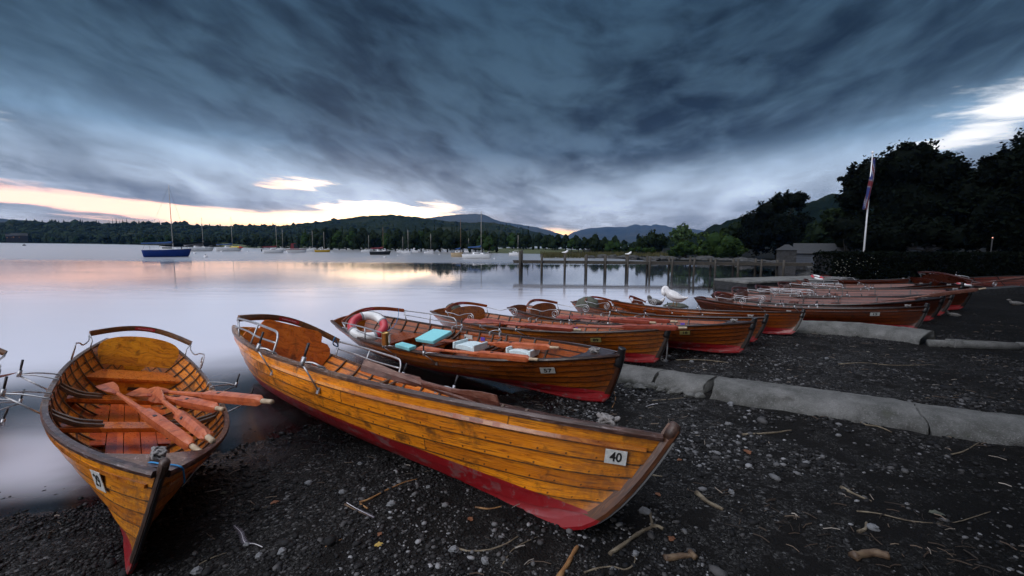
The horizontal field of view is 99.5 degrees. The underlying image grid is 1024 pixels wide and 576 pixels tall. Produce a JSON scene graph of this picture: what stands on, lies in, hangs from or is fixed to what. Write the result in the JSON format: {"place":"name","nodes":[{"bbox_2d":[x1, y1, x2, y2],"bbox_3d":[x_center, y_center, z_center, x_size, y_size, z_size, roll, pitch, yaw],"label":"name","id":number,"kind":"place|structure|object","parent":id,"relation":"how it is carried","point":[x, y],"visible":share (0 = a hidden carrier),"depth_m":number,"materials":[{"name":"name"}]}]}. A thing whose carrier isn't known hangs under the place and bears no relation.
{"place":"outdoors","nodes":[
{"label":"outdoors","id":0,"kind":"place"},
{"bbox_2d":[159,242,260,247],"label":"meadow","id":1,"kind":"structure","parent":0,"point":[206,244],"depth_m":156.77,"materials":[{"name":"green plant"}]},
{"bbox_2d":[0,214,630,247],"bbox_3d":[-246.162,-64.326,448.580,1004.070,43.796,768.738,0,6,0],"label":"wooded hill","id":2,"kind":"structure","parent":0,"point":[359,222],"depth_m":502.19,"materials":[{"name":"plant"}]},
{"bbox_2d":[0,214,529,251],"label":"woodland","id":3,"kind":"object","parent":2,"relation":"on","point":[34,228],"visible":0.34,"depth_m":383.69,"materials":[{"name":"green plant"}]},
{"bbox_2d":[299,232,309,247],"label":"broadleaf tree","id":4,"kind":"object","parent":2,"relation":"on","point":[304,237],"visible":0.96,"depth_m":118.21,"materials":[{"name":"green plant"}]},
{"bbox_2d":[308,232,327,248],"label":"broadleaf tree","id":5,"kind":"object","parent":2,"relation":"on","point":[316,237],"visible":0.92,"depth_m":118.28,"materials":[{"name":"green plant"}]},
{"bbox_2d":[331,230,343,249],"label":"broadleaf tree","id":6,"kind":"object","parent":2,"relation":"on","point":[335,239],"visible":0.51,"depth_m":112.71,"materials":[{"name":"green plant"}]},
{"bbox_2d":[349,232,364,249],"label":"broadleaf tree","id":7,"kind":"object","parent":2,"relation":"on","point":[358,240],"visible":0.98,"depth_m":107.58,"materials":[{"name":"green plant"}]},
{"bbox_2d":[364,232,381,250],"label":"broadleaf tree","id":8,"kind":"object","parent":2,"relation":"on","point":[374,239],"visible":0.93,"depth_m":106.52,"materials":[{"name":"green plant"}]},
{"bbox_2d":[380,233,390,250],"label":"broadleaf tree","id":9,"kind":"object","parent":2,"relation":"on","point":[385,241],"visible":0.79,"depth_m":105.16,"materials":[{"name":"green plant"}]},
{"bbox_2d":[388,231,400,250],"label":"broadleaf tree","id":10,"kind":"object","parent":2,"relation":"on","point":[394,238],"visible":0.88,"depth_m":103.95,"materials":[{"name":"green plant"}]},
{"bbox_2d":[408,230,422,249],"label":"broadleaf tree","id":11,"kind":"object","parent":2,"relation":"on","point":[414,237],"visible":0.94,"depth_m":99.33,"materials":[{"name":"green plant"}]},
{"bbox_2d":[427,227,443,251],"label":"broadleaf tree","id":12,"kind":"object","parent":2,"relation":"on","point":[435,237],"visible":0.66,"depth_m":95.50,"materials":[{"name":"green plant"}]},
{"bbox_2d":[439,229,456,251],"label":"broadleaf tree","id":13,"kind":"object","parent":2,"relation":"on","point":[446,238],"visible":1,"depth_m":93.34,"materials":[{"name":"green plant"}]},
{"bbox_2d":[456,231,470,251],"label":"broadleaf tree","id":14,"kind":"object","parent":2,"relation":"on","point":[464,239],"visible":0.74,"depth_m":95.19,"materials":[{"name":"green plant"}]},
{"bbox_2d":[0,243,796,491],"bbox_3d":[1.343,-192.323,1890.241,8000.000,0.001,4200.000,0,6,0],"label":"water","id":15,"kind":"structure","parent":0,"point":[58,301],"depth_m":17.77,"materials":[{"name":"liquid"}]},
{"bbox_2d":[141,185,190,256],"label":"yacht","id":16,"kind":"object","parent":15,"relation":"on","point":[163,251],"visible":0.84,"depth_m":54.69,"materials":[{"name":"blue plastic"}]},
{"bbox_2d":[181,218,213,250],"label":"yacht","id":17,"kind":"object","parent":15,"relation":"on","point":[198,248],"visible":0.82,"depth_m":86.74,"materials":[{"name":"white plastic"}]},
{"bbox_2d":[215,219,240,250],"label":"yacht","id":18,"kind":"object","parent":15,"relation":"on","point":[228,248],"visible":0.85,"depth_m":88.50,"materials":[{"name":"white plastic"}]},
{"bbox_2d":[261,226,283,252],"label":"yacht","id":19,"kind":"object","parent":15,"relation":"on","point":[271,250],"visible":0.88,"depth_m":76.39,"materials":[{"name":"white plastic"}]},
{"bbox_2d":[286,243,306,251],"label":"cabin cruiser","id":20,"kind":"object","parent":15,"relation":"on","point":[294,247],"visible":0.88,"depth_m":82.25,"materials":[{"name":"white plastic"}]},
{"bbox_2d":[369,229,390,254],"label":"yacht","id":21,"kind":"object","parent":15,"relation":"on","point":[381,252],"visible":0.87,"depth_m":71.05,"materials":[{"name":"black plastic"}]},
{"bbox_2d":[451,219,462,256],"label":"yacht","id":22,"kind":"object","parent":15,"relation":"on","point":[457,253],"visible":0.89,"depth_m":63.02,"materials":[{"name":"beige plastic"}]},
{"bbox_2d":[462,213,491,258],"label":"yacht","id":23,"kind":"object","parent":15,"relation":"on","point":[475,255],"visible":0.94,"depth_m":56.04,"materials":[{"name":"white plastic"}]},
{"bbox_2d":[540,251,668,257],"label":"reeds","id":24,"kind":"object","parent":15,"relation":"on","point":[550,254],"visible":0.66,"depth_m":64.63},
{"bbox_2d":[513,250,812,276],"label":"jetty","id":25,"kind":"object","parent":15,"relation":"in","point":[627,262],"visible":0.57,"depth_m":27.78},
{"bbox_2d":[429,214,572,238],"bbox_3d":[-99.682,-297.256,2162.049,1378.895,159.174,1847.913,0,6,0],"label":"blue mountain","id":26,"kind":"structure","parent":0,"point":[471,218],"depth_m":2174.19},
{"bbox_2d":[0,247,1023,575],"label":"beach","id":27,"kind":"structure","parent":0,"point":[812,557],"depth_m":3.23,"materials":[{"name":"gravel"}]},
{"bbox_2d":[0,348,24,425],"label":"rowing boat","id":28,"kind":"object","parent":27,"relation":"on","point":[3,352],"visible":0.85,"depth_m":4.58,"materials":[{"name":"brown wood"}]},
{"bbox_2d":[0,326,253,573],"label":"rowing boat","id":29,"kind":"object","parent":27,"relation":"on","point":[109,446],"visible":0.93,"depth_m":3.90,"materials":[{"name":"brown wood"}]},
{"bbox_2d":[95,382,202,450],"bbox_3d":[-3.234,1.063,3.781,2.925,0.084,0.145,1,11,38],"label":"oar","id":30,"kind":"object","parent":29,"relation":"in","point":[171,431],"visible":0.92,"depth_m":3.39,"materials":[{"name":"red paint"}]},
{"bbox_2d":[125,388,225,412],"bbox_3d":[-3.264,1.065,4.159,2.129,0.084,0.145,-4,20,33],"label":"oar","id":31,"kind":"object","parent":29,"relation":"in","point":[194,403],"visible":0.91,"depth_m":3.88,"materials":[{"name":"red paint"}]},
{"bbox_2d":[148,387,215,443],"bbox_3d":[-2.827,1.040,3.649,2.405,0.145,0.084,-3,-36,43],"label":"oar","id":32,"kind":"object","parent":29,"relation":"in","point":[194,426],"visible":1,"depth_m":3.26,"materials":[{"name":"red paint"}]},
{"bbox_2d":[144,387,273,405],"bbox_3d":[-2.885,0.984,3.991,2.516,0.085,0.145,-6,13,33],"label":"oar","id":33,"kind":"object","parent":29,"relation":"in","point":[226,397],"visible":0.93,"depth_m":3.65,"materials":[{"name":"red paint"}]},
{"bbox_2d":[359,479,416,508],"bbox_3d":[-0.921,1.511,3.231,0.122,0.022,0.478,4,7,33],"label":"driftwood stick","id":34,"kind":"object","parent":27,"relation":"on","point":[370,498],"visible":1,"depth_m":3.16,"materials":[{"name":"brown wood"}]},
{"bbox_2d":[232,314,680,529],"bbox_3d":[-1.474,1.021,4.534,6.301,1.060,1.866,3,-15,40],"label":"rowing boat","id":35,"kind":"object","parent":27,"relation":"on","point":[564,472],"visible":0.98,"depth_m":3.02,"materials":[{"name":"brown wood"}]},
{"bbox_2d":[360,360,500,406],"bbox_3d":[-0.356,1.007,3.842,2.200,0.110,0.084,16,-12,11],"label":"oar","id":36,"kind":"object","parent":35,"relation":"in","point":[375,369],"visible":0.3,"depth_m":3.98,"materials":[{"name":"brown wood"}]},
{"bbox_2d":[389,372,499,405],"bbox_3d":[-0.749,0.861,3.868,0.084,0.110,2.078,-21,10,-38],"label":"oar","id":37,"kind":"object","parent":35,"relation":"in","point":[483,397],"visible":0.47,"depth_m":3.37,"materials":[{"name":"brown wood"}]},
{"bbox_2d":[330,307,625,401],"bbox_3d":[-0.877,0.869,6.566,5.450,0.852,1.668,3,8,37],"label":"rowing boat","id":38,"kind":"object","parent":27,"relation":"on","point":[576,371],"visible":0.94,"depth_m":5.67,"materials":[{"name":"brown wood"}]},
{"bbox_2d":[345,311,390,341],"bbox_3d":[-2.384,0.629,7.185,0.740,0.140,0.740,13,36,-5],"label":"lifebuoy","id":39,"kind":"object","parent":38,"relation":"in","point":[355,319],"visible":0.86,"depth_m":7.16,"materials":[{"name":"plastic"}]},
{"bbox_2d":[381,332,390,345],"bbox_3d":[-1.728,0.695,5.932,0.118,0.175,0.110,0,6,0],"label":"bailing tin","id":40,"kind":"object","parent":38,"relation":"on","point":[386,338],"visible":1,"depth_m":5.89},
{"bbox_2d":[395,342,415,350],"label":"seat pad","id":41,"kind":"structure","parent":38,"relation":"on","point":[405,346],"depth_m":6.12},
{"bbox_2d":[415,329,451,343],"bbox_3d":[-1.240,0.762,6.861,0.440,0.060,0.400,2,20,40],"label":"foam block","id":42,"kind":"object","parent":38,"relation":"in","point":[433,336],"depth_m":6.79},
{"bbox_2d":[453,338,487,351],"bbox_3d":[-0.629,0.859,6.536,0.415,0.100,0.330,4,7,34],"label":"seat pad","id":43,"kind":"object","parent":38,"relation":"on","point":[467,345],"visible":0.98,"depth_m":6.46,"materials":[{"name":"fabric"}]},
{"bbox_2d":[414,346,538,361],"bbox_3d":[-0.547,0.851,5.672,2.200,0.084,0.145,-2,14,40],"label":"oar","id":44,"kind":"object","parent":38,"relation":"on","point":[509,356],"visible":0.94,"depth_m":5.39,"materials":[{"name":"red paint"}]},
{"bbox_2d":[439,339,559,349],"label":"oar","id":45,"kind":"object","parent":38,"relation":"in","point":[520,345],"visible":0.71,"depth_m":6.22,"materials":[{"name":"red paint"}]},
{"bbox_2d":[506,346,539,356],"bbox_3d":[0.172,0.896,6.228,0.415,0.100,0.330,4,7,34],"label":"seat pad","id":46,"kind":"object","parent":38,"relation":"on","point":[528,352],"visible":0.5,"depth_m":6.12,"materials":[{"name":"fabric"}]},
{"bbox_2d":[0,304,1023,575],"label":"pebbles","id":47,"kind":"object","parent":27,"relation":"on","point":[354,548],"visible":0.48,"depth_m":2.83,"materials":[{"name":"gravel"}]},
{"bbox_2d":[48,321,1023,575],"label":"twig litter","id":48,"kind":"object","parent":27,"relation":"on","point":[796,515],"visible":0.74,"depth_m":2.98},
{"bbox_2d":[430,302,671,362],"bbox_3d":[0.457,0.747,8.098,4.963,0.774,1.920,2,4,37],"label":"rowing boat","id":49,"kind":"object","parent":27,"relation":"on","point":[644,345],"visible":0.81,"depth_m":7.09,"materials":[{"name":"brown wood"}]},
{"bbox_2d":[463,318,581,331],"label":"oar","id":50,"kind":"object","parent":49,"relation":"in","point":[549,327],"visible":0.99,"depth_m":6.92,"materials":[{"name":"brown wood"}]},
{"bbox_2d":[553,324,686,330],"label":"oar","id":51,"kind":"object","parent":49,"relation":"in","point":[647,326],"visible":0.87,"depth_m":6.75,"materials":[{"name":"brown wood"}]},
{"bbox_2d":[556,545,578,575],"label":"driftwood stick","id":52,"kind":"object","parent":27,"relation":"on","point":[566,565],"visible":0.99,"depth_m":2.47,"materials":[{"name":"brown wood"}]},
{"bbox_2d":[507,299,756,352],"bbox_3d":[2.110,0.697,8.726,4.948,0.765,1.922,2,4,36],"label":"rowing boat","id":53,"kind":"object","parent":27,"relation":"on","point":[724,336],"visible":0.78,"depth_m":7.68,"materials":[{"name":"brown wood"}]},
{"bbox_2d":[555,316,655,323],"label":"oar","id":54,"kind":"object","parent":53,"relation":"on","point":[626,321],"visible":0.96,"depth_m":7.80,"materials":[{"name":"brown wood"}]},
{"bbox_2d":[570,315,677,322],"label":"oar","id":55,"kind":"object","parent":53,"relation":"on","point":[657,320],"visible":0.66,"depth_m":8.06,"materials":[{"name":"brown wood"}]},
{"bbox_2d":[608,512,663,555],"bbox_3d":[0.816,1.559,2.733,0.160,0.033,0.571,6,8,41],"label":"driftwood stick","id":56,"kind":"object","parent":27,"relation":"on","point":[628,540],"visible":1,"depth_m":2.72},
{"bbox_2d":[617,364,665,387],"bbox_3d":[1.792,1.244,6.250,0.777,0.262,0.741,6,8,44],"label":"concrete haunch","id":57,"kind":"object","parent":27,"relation":"on","point":[635,374],"visible":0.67,"depth_m":6.01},
{"bbox_2d":[628,247,655,254],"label":"bush","id":58,"kind":"object","parent":27,"relation":"on","point":[642,250],"visible":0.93,"depth_m":70.16,"materials":[{"name":"green plant"}]},
{"bbox_2d":[629,229,670,253],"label":"broadleaf tree","id":59,"kind":"object","parent":27,"relation":"on","point":[657,242],"visible":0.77,"depth_m":78.62,"materials":[{"name":"green plant"}]},
{"bbox_2d":[570,296,768,341],"bbox_3d":[3.273,0.631,9.757,1.745,0.684,4.506,3,1,-42],"label":"rowing boat","id":60,"kind":"object","parent":27,"relation":"on","point":[605,304],"visible":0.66,"depth_m":9.22,"materials":[{"name":"brown wood"}]},
{"bbox_2d":[576,297,599,307],"bbox_3d":[1.881,0.332,10.771,0.611,0.257,0.482,0,6,0],"label":"tarpaulin bundle","id":61,"kind":"object","parent":60,"relation":"on","point":[581,302],"visible":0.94,"depth_m":10.61,"materials":[{"name":"green fabric"}]},
{"bbox_2d":[663,549,697,561],"bbox_3d":[0.985,1.577,2.538,0.192,0.054,0.059,0,6,-8],"label":"driftwood stick","id":62,"kind":"object","parent":27,"relation":"on","point":[691,553],"visible":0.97,"depth_m":2.53,"materials":[{"name":"brown wood"}]},
{"bbox_2d":[669,223,700,256],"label":"broadleaf tree","id":63,"kind":"object","parent":27,"relation":"on","point":[681,232],"visible":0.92,"depth_m":60.74,"materials":[{"name":"green plant"}]},
{"bbox_2d":[654,370,717,393],"bbox_3d":[2.316,1.242,5.767,0.697,0.249,0.712,6,8,43],"label":"concrete haunch","id":64,"kind":"object","parent":27,"relation":"on","point":[684,382],"visible":0.85,"depth_m":5.60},
{"bbox_2d":[666,240,708,257],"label":"bush","id":65,"kind":"object","parent":27,"relation":"on","point":[683,247],"visible":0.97,"depth_m":54.68,"materials":[{"name":"green plant"}]},
{"bbox_2d":[610,295,805,334],"bbox_3d":[4.394,0.596,10.236,4.202,0.659,1.622,3,-5,38],"label":"rowing boat","id":66,"kind":"object","parent":27,"relation":"on","point":[785,323],"visible":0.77,"depth_m":9.33,"materials":[{"name":"brown wood"}]},
{"bbox_2d":[661,286,687,305],"bbox_3d":[3.916,0.196,10.442,0.622,0.486,0.307,3,6,21],"label":"seagull","id":67,"kind":"object","parent":66,"relation":"on","point":[671,295],"visible":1,"depth_m":10.38,"materials":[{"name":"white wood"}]},
{"bbox_2d":[694,490,723,510],"bbox_3d":[1.406,1.527,3.102,0.040,0.041,0.236,-2,6,-22],"label":"driftwood stick","id":68,"kind":"object","parent":27,"relation":"on","point":[703,498],"visible":1,"depth_m":3.09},
{"bbox_2d":[697,231,748,257],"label":"broadleaf tree","id":69,"kind":"object","parent":27,"relation":"on","point":[717,245],"visible":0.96,"depth_m":52.66,"materials":[{"name":"green plant"}]},
{"bbox_2d":[719,221,745,257],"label":"broadleaf tree","id":70,"kind":"object","parent":27,"relation":"on","point":[731,229],"visible":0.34,"depth_m":57.46,"materials":[{"name":"green plant"}]},
{"bbox_2d":[734,189,815,259],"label":"broadleaf tree","id":71,"kind":"object","parent":27,"relation":"on","point":[779,228],"visible":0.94,"depth_m":51.13,"materials":[{"name":"green plant"}]},
{"bbox_2d":[714,275,847,290],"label":"stone quay","id":72,"kind":"structure","parent":27,"relation":"on","point":[730,283],"depth_m":19.80,"materials":[{"name":"stone"}]},
{"bbox_2d":[775,244,796,273],"bbox_3d":[19.793,-1.908,31.332,1.407,2.457,1.407,4,7,32],"label":"boathouse","id":73,"kind":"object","parent":27,"relation":"on","point":[786,253],"visible":0.64,"depth_m":30.79,"materials":[{"name":"stone"}]},
{"bbox_2d":[549,324,1023,481],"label":"shingle","id":74,"kind":"object","parent":27,"relation":"on","point":[749,463],"visible":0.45,"depth_m":5.14,"materials":[{"name":"gravel"}]},
{"bbox_2d":[694,291,929,328],"bbox_3d":[6.958,0.515,10.640,1.854,0.740,4.755,0,1,-42],"label":"rowing boat","id":75,"kind":"object","parent":27,"relation":"on","point":[908,316],"visible":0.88,"depth_m":9.67,"materials":[{"name":"brown wood"}]},
{"bbox_2d":[793,243,843,269],"bbox_3d":[23.741,-2.176,33.663,3.339,2.568,2.225,5,7,35],"label":"shed","id":76,"kind":"object","parent":27,"relation":"on","point":[805,251],"visible":0.2,"depth_m":33.37,"materials":[{"name":"stone"}]},
{"bbox_2d":[710,376,928,434],"bbox_3d":[3.367,1.283,4.992,1.960,0.248,0.842,4,7,30],"label":"concrete haunch","id":77,"kind":"object","parent":27,"relation":"on","point":[885,412],"visible":0.95,"depth_m":4.72,"materials":[{"name":"concrete"}]},
{"bbox_2d":[800,208,854,249],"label":"broadleaf tree","id":78,"kind":"object","parent":27,"relation":"on","point":[816,234],"visible":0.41,"depth_m":40.75,"materials":[{"name":"green plant"}]},
{"bbox_2d":[711,286,945,320],"bbox_3d":[8.276,0.395,11.905,5.143,0.785,2.000,1,8,43],"label":"rowing boat","id":79,"kind":"object","parent":27,"relation":"on","point":[936,304],"visible":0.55,"depth_m":11.71,"materials":[{"name":"brown wood"}]},
{"bbox_2d":[861,288,985,304],"bbox_3d":[9.363,0.198,9.950,2.200,0.084,0.100,-11,6,27],"label":"oar","id":80,"kind":"object","parent":79,"relation":"on","point":[952,292],"visible":1,"depth_m":9.76,"materials":[{"name":"brown wood"}]},
{"bbox_2d":[735,285,954,315],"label":"rowing boat","id":81,"kind":"object","parent":27,"relation":"on","point":[947,303],"visible":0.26,"depth_m":12.90,"materials":[{"name":"brown wood"}]},
{"bbox_2d":[821,212,885,251],"bbox_3d":[24.517,-3.284,31.463,3.079,4.468,3.382,0,6,-7],"label":"shrub","id":82,"kind":"object","parent":27,"relation":"on","point":[845,233],"visible":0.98,"depth_m":30.73,"materials":[{"name":"green plant"}]},
{"bbox_2d":[791,279,932,288],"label":"rowing boat","id":83,"kind":"object","parent":27,"relation":"on","point":[860,286],"visible":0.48,"depth_m":15.93,"materials":[{"name":"brown wood"}]},
{"bbox_2d":[796,320,934,344],"bbox_3d":[7.162,0.909,9.237,2.668,0.405,0.982,6,8,44],"label":"concrete haunch","id":84,"kind":"object","parent":27,"relation":"on","point":[895,333],"visible":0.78,"depth_m":8.84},
{"bbox_2d":[758,281,973,309],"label":"rowing boat","id":85,"kind":"object","parent":27,"relation":"on","point":[960,300],"visible":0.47,"depth_m":13.88,"materials":[{"name":"brown wood"}]},
{"bbox_2d":[821,275,910,283],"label":"rowing boat","id":86,"kind":"object","parent":27,"relation":"on","point":[889,281],"visible":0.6,"depth_m":19.38,"materials":[{"name":"brown wood"}]},
{"bbox_2d":[863,151,873,250],"bbox_3d":[21.391,-4.409,26.124,0.150,7.462,0.143,0,6,0],"label":"flagpole","id":87,"kind":"object","parent":27,"relation":"on","point":[872,152],"visible":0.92,"depth_m":26.13,"materials":[{"name":"metal"}]},
{"bbox_2d":[862,159,874,209],"bbox_3d":[21.335,-6.209,25.865,0.404,3.049,0.336,0,6,0],"label":"flag","id":88,"kind":"object","parent":87,"relation":"attached to","point":[868,192],"visible":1,"depth_m":25.83,"materials":[{"name":"fabric"}]},
{"bbox_2d":[848,548,889,560],"bbox_3d":[2.063,1.546,2.508,0.222,0.059,0.076,0,6,0],"label":"driftwood stick","id":89,"kind":"object","parent":27,"relation":"on","point":[859,555],"visible":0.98,"depth_m":2.50,"materials":[{"name":"brown wood"}]},
{"bbox_2d":[780,280,964,288],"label":"rowing boat","id":90,"kind":"object","parent":27,"relation":"on","point":[950,286],"visible":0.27,"depth_m":14.16,"materials":[{"name":"brown wood"}]},
{"bbox_2d":[833,137,977,251],"bbox_3d":[31.948,-6.429,34.323,10.486,10.975,9.027,0,6,0],"label":"broadleaf tree","id":91,"kind":"object","parent":27,"relation":"on","point":[911,179],"visible":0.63,"depth_m":32.66,"materials":[{"name":"green plant"}]},
{"bbox_2d":[810,249,1023,280],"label":"hedge","id":92,"kind":"object","parent":27,"relation":"on","point":[867,265],"visible":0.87,"depth_m":22.43,"materials":[{"name":"green plant"}]},
{"bbox_2d":[856,510,989,522],"bbox_3d":[2.799,1.514,2.869,0.921,0.037,0.174,0,6,0],"label":"driftwood stick","id":93,"kind":"object","parent":27,"relation":"on","point":[916,521],"visible":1,"depth_m":2.86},
{"bbox_2d":[908,271,1023,288],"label":"rowing boat","id":94,"kind":"object","parent":27,"relation":"on","point":[939,278],"visible":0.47,"depth_m":17.76,"materials":[{"name":"brown wood"}]},
{"bbox_2d":[912,402,1023,445],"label":"concrete haunch","id":95,"kind":"object","parent":27,"relation":"on","point":[986,427],"visible":0.87,"depth_m":4.14,"materials":[{"name":"concrete"}]},
{"bbox_2d":[926,339,1020,350],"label":"concrete curb","id":96,"kind":"structure","parent":27,"relation":"on","point":[956,343],"depth_m":7.79,"materials":[{"name":"concrete"}]},
{"bbox_2d":[944,128,1023,251],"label":"broadleaf tree","id":97,"kind":"object","parent":27,"relation":"on","point":[986,197],"visible":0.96,"depth_m":27.97,"materials":[{"name":"green plant"}]},
{"bbox_2d":[972,285,1023,294],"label":"kerb wall","id":98,"kind":"structure","parent":27,"relation":"on","point":[1011,290],"depth_m":16.38,"materials":[{"name":"concrete"}]},
{"bbox_2d":[0,0,1023,234],"label":"sky","id":99,"kind":"structure","parent":0,"point":[563,117],"materials":[{"name":"grey"}]},
{"bbox_2d":[483,248,582,253],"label":"meadow","id":100,"kind":"structure","parent":0,"point":[525,250],"depth_m":101.82,"materials":[{"name":"green plant"}]},
{"bbox_2d":[476,234,485,252],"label":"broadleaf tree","id":101,"kind":"object","parent":100,"relation":"on","point":[480,239],"visible":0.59,"depth_m":91.50,"materials":[{"name":"green plant"}]},
{"bbox_2d":[482,235,495,252],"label":"broadleaf tree","id":102,"kind":"object","parent":100,"relation":"on","point":[486,246],"visible":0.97,"depth_m":89.16,"materials":[{"name":"green plant"}]},
{"bbox_2d":[506,233,517,248],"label":"broadleaf tree","id":103,"kind":"object","parent":100,"relation":"on","point":[511,239],"visible":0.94,"depth_m":107.28,"materials":[{"name":"green plant"}]},
{"bbox_2d":[519,234,531,248],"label":"broadleaf tree","id":104,"kind":"object","parent":100,"relation":"on","point":[525,241],"visible":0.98,"depth_m":106.29,"materials":[{"name":"green plant"}]},
{"bbox_2d":[547,235,559,249],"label":"broadleaf tree","id":105,"kind":"object","parent":100,"relation":"on","point":[552,241],"visible":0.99,"depth_m":102.43,"materials":[{"name":"green plant"}]},
{"bbox_2d":[590,238,600,252],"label":"broadleaf tree","id":106,"kind":"object","parent":100,"relation":"on","point":[595,245],"visible":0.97,"depth_m":76.66,"materials":[{"name":"green plant"}]},
{"bbox_2d":[604,240,615,252],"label":"broadleaf tree","id":107,"kind":"object","parent":100,"relation":"on","point":[609,245],"visible":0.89,"depth_m":75.17,"materials":[{"name":"green plant"}]},
{"bbox_2d":[568,224,702,242],"bbox_3d":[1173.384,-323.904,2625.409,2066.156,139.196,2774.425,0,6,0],"label":"rocky fells","id":108,"kind":"structure","parent":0,"point":[628,234],"depth_m":2519.17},
{"bbox_2d":[667,194,877,247],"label":"hillside","id":109,"kind":"structure","parent":0,"point":[824,203],"depth_m":228.26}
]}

